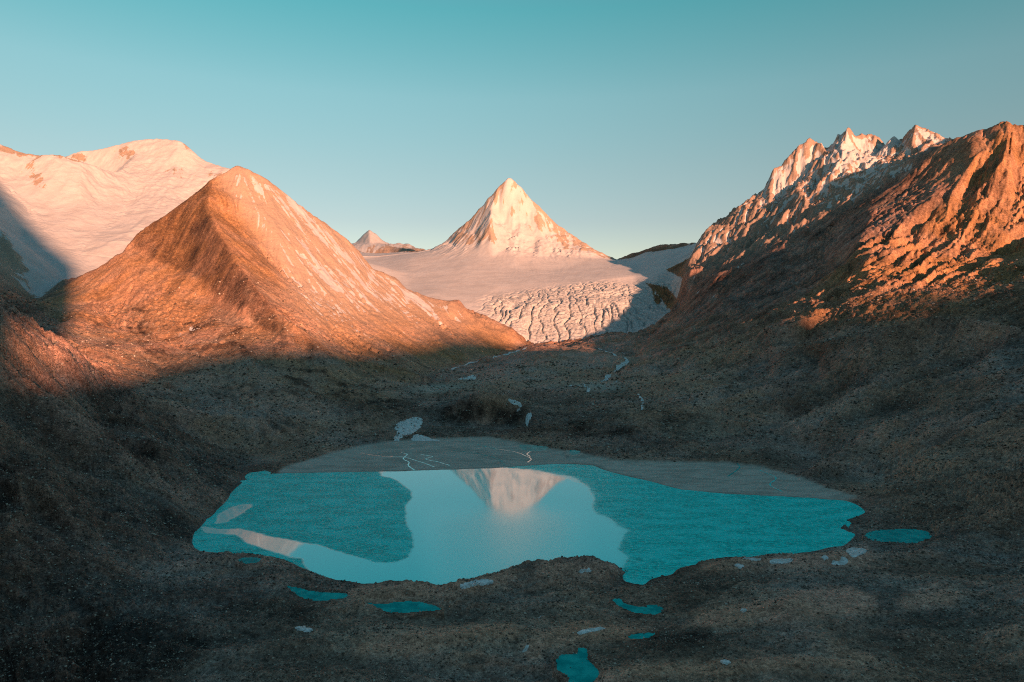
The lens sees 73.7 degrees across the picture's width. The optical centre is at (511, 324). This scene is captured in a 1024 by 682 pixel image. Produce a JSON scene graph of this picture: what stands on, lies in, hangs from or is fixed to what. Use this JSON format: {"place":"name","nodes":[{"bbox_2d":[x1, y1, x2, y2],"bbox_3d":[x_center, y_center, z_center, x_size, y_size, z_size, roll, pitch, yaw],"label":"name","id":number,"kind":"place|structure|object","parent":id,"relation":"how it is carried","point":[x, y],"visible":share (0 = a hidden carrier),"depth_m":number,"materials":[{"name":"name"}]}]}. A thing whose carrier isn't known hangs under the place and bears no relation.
{"place":"outdoors","nodes":[
{"label":"outdoors","id":0,"kind":"place"},
{"bbox_2d":[0,139,229,295],"bbox_3d":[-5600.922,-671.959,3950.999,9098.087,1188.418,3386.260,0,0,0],"label":"snow mountain","id":1,"kind":"structure","parent":0,"point":[75,215],"depth_m":3634.51,"materials":[{"name":"white snow"}]},
{"bbox_2d":[0,290,246,681],"bbox_3d":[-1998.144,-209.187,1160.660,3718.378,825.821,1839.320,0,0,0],"label":"hillside","id":2,"kind":"structure","parent":0,"point":[47,508],"depth_m":635.62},
{"bbox_2d":[239,557,260,563],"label":"pond","id":3,"kind":"structure","parent":0,"point":[246,560],"depth_m":558.22,"materials":[{"name":"liquid"}]},
{"bbox_2d":[43,166,521,453],"bbox_3d":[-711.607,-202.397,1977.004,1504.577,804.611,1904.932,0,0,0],"label":"mountain","id":4,"kind":"structure","parent":0,"point":[203,238],"depth_m":1989.13,"materials":[{"name":"brown stone"}]},
{"bbox_2d":[287,586,347,600],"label":"pond","id":5,"kind":"structure","parent":0,"point":[312,595],"depth_m":485.37,"materials":[{"name":"liquid"}]},
{"bbox_2d":[352,230,424,252],"bbox_3d":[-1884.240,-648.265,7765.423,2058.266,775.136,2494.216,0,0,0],"label":"distant peak","id":6,"kind":"structure","parent":0,"point":[369,241],"depth_m":6961.65,"materials":[{"name":"white snow"}]},
{"bbox_2d":[368,601,440,612],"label":"pond","id":7,"kind":"structure","parent":0,"point":[404,607],"depth_m":465.00,"materials":[{"name":"liquid"}]},
{"bbox_2d":[454,450,504,464],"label":"stream","id":8,"kind":"structure","parent":0,"point":[503,463],"depth_m":1024.71,"materials":[{"name":"liquid"}]},
{"bbox_2d":[451,347,526,369],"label":"stream","id":9,"kind":"structure","parent":0,"point":[493,357],"depth_m":2527.24,"materials":[{"name":"grey liquid"}]},
{"bbox_2d":[0,243,1023,681],"bbox_3d":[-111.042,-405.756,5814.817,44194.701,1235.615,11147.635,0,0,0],"label":"ground","id":10,"kind":"structure","parent":0,"point":[706,473],"depth_m":585.32,"materials":[{"name":"brown soil"}]},
{"bbox_2d":[295,626,312,631],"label":"snow patch","id":11,"kind":"object","parent":10,"relation":"on","point":[303,628],"visible":1,"depth_m":425.00,"materials":[{"name":"white snow"}]},
{"bbox_2d":[394,417,422,440],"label":"snow patch","id":12,"kind":"object","parent":10,"relation":"on","point":[406,424],"visible":1,"depth_m":1266.04,"materials":[{"name":"white snow"}]},
{"bbox_2d":[411,434,439,440],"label":"snow patch","id":13,"kind":"object","parent":10,"relation":"on","point":[416,437],"visible":1,"depth_m":1176.56,"materials":[{"name":"white snow"}]},
{"bbox_2d":[458,375,476,379],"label":"snow patch","id":14,"kind":"object","parent":10,"relation":"on","point":[473,377],"visible":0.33,"depth_m":1893.79,"materials":[{"name":"white snow"}]},
{"bbox_2d":[460,579,492,588],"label":"snow patch","id":15,"kind":"object","parent":10,"relation":"on","point":[482,582],"visible":1,"depth_m":496.51,"materials":[{"name":"white snow"}]},
{"bbox_2d":[0,257,1023,681],"bbox_3d":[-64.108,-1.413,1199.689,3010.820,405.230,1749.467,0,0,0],"label":"scree","id":16,"kind":"structure","parent":10,"relation":"on","point":[532,627],"depth_m":689.25,"materials":[{"name":"gravel"}]},
{"bbox_2d":[508,399,521,406],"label":"snow patch","id":17,"kind":"object","parent":10,"relation":"on","point":[516,403],"visible":1,"depth_m":1371.35,"materials":[{"name":"white snow"}]},
{"bbox_2d":[525,413,531,425],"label":"snow patch","id":18,"kind":"object","parent":10,"relation":"on","point":[528,416],"visible":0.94,"depth_m":1313.12,"materials":[{"name":"white snow"}]},
{"bbox_2d":[578,568,591,572],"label":"snow patch","id":19,"kind":"object","parent":10,"relation":"on","point":[584,570],"visible":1,"depth_m":524.76,"materials":[{"name":"white snow"}]},
{"bbox_2d":[577,627,604,634],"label":"snow patch","id":20,"kind":"object","parent":10,"relation":"on","point":[581,632],"visible":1,"depth_m":423.75,"materials":[{"name":"white snow"}]},
{"bbox_2d":[720,659,730,664],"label":"snow patch","id":21,"kind":"object","parent":10,"relation":"on","point":[725,662],"visible":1,"depth_m":370.67,"materials":[{"name":"white snow"}]},
{"bbox_2d":[734,563,743,568],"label":"snow patch","id":22,"kind":"object","parent":10,"relation":"on","point":[739,566],"visible":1,"depth_m":543.04,"materials":[{"name":"white snow"}]},
{"bbox_2d":[743,557,760,560],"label":"snow patch","id":23,"kind":"object","parent":10,"relation":"on","point":[754,559],"visible":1,"depth_m":551.54,"materials":[{"name":"white snow"}]},
{"bbox_2d":[770,558,792,563],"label":"snow patch","id":24,"kind":"object","parent":10,"relation":"on","point":[779,561],"visible":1,"depth_m":544.96,"materials":[{"name":"white snow"}]},
{"bbox_2d":[831,556,847,564],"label":"snow patch","id":25,"kind":"object","parent":10,"relation":"on","point":[843,561],"visible":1,"depth_m":550.19,"materials":[{"name":"white snow"}]},
{"bbox_2d":[846,547,866,556],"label":"snow patch","id":26,"kind":"object","parent":10,"relation":"on","point":[853,551],"visible":0.97,"depth_m":588.93,"materials":[{"name":"white snow"}]},
{"bbox_2d":[0,0,1023,258],"label":"sky","id":27,"kind":"structure","parent":0,"point":[635,126],"materials":[{"name":"blue"}]},
{"bbox_2d":[421,178,613,258],"bbox_3d":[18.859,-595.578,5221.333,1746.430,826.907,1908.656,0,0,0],"label":"pyramid peak","id":28,"kind":"structure","parent":0,"point":[510,215],"depth_m":4550.59,"materials":[{"name":"white snow"}]},
{"bbox_2d":[359,241,696,342],"bbox_3d":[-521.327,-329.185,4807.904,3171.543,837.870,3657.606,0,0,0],"label":"glacier","id":29,"kind":"object","parent":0,"point":[540,298],"visible":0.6,"depth_m":3538.97,"materials":[{"name":"white ice"}]},
{"bbox_2d":[192,464,864,584],"bbox_3d":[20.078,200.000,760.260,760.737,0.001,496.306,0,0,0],"label":"lake","id":30,"kind":"structure","parent":0,"point":[437,527],"depth_m":689.08,"materials":[{"name":"liquid"}]},
{"bbox_2d":[519,445,548,450],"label":"pond","id":31,"kind":"structure","parent":0,"point":[532,448],"depth_m":1102.36,"materials":[{"name":"liquid"}]},
{"bbox_2d":[569,450,579,454],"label":"pond","id":32,"kind":"structure","parent":0,"point":[572,452],"depth_m":1044.55,"materials":[{"name":"liquid"}]},
{"bbox_2d":[556,648,599,681],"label":"pond","id":33,"kind":"structure","parent":0,"point":[584,671],"depth_m":380.48,"materials":[{"name":"liquid"}]},
{"bbox_2d":[598,348,628,380],"bbox_3d":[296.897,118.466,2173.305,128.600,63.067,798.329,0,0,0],"label":"stream","id":34,"kind":"structure","parent":0,"point":[618,367],"depth_m":2036.47,"materials":[{"name":"grey liquid"}]},
{"bbox_2d":[613,598,662,614],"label":"pond","id":35,"kind":"structure","parent":0,"point":[653,609],"depth_m":464.99,"materials":[{"name":"liquid"}]},
{"bbox_2d":[628,632,654,638],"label":"pond","id":36,"kind":"structure","parent":0,"point":[642,635],"depth_m":419.21,"materials":[{"name":"liquid"}]},
{"bbox_2d":[688,125,951,273],"bbox_3d":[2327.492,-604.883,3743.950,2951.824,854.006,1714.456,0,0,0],"label":"jagged ridge","id":37,"kind":"structure","parent":0,"point":[810,181],"depth_m":3323.15,"materials":[{"name":"grey stone"}]},
{"bbox_2d":[638,121,1023,363],"bbox_3d":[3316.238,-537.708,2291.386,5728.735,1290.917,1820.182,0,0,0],"label":"brown mountain","id":38,"kind":"structure","parent":0,"point":[933,215],"depth_m":2309.14,"materials":[{"name":"brown stone"}]},
{"bbox_2d":[865,529,931,542],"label":"pond","id":39,"kind":"structure","parent":0,"point":[895,535],"depth_m":632.21,"materials":[{"name":"liquid"}]}
]}

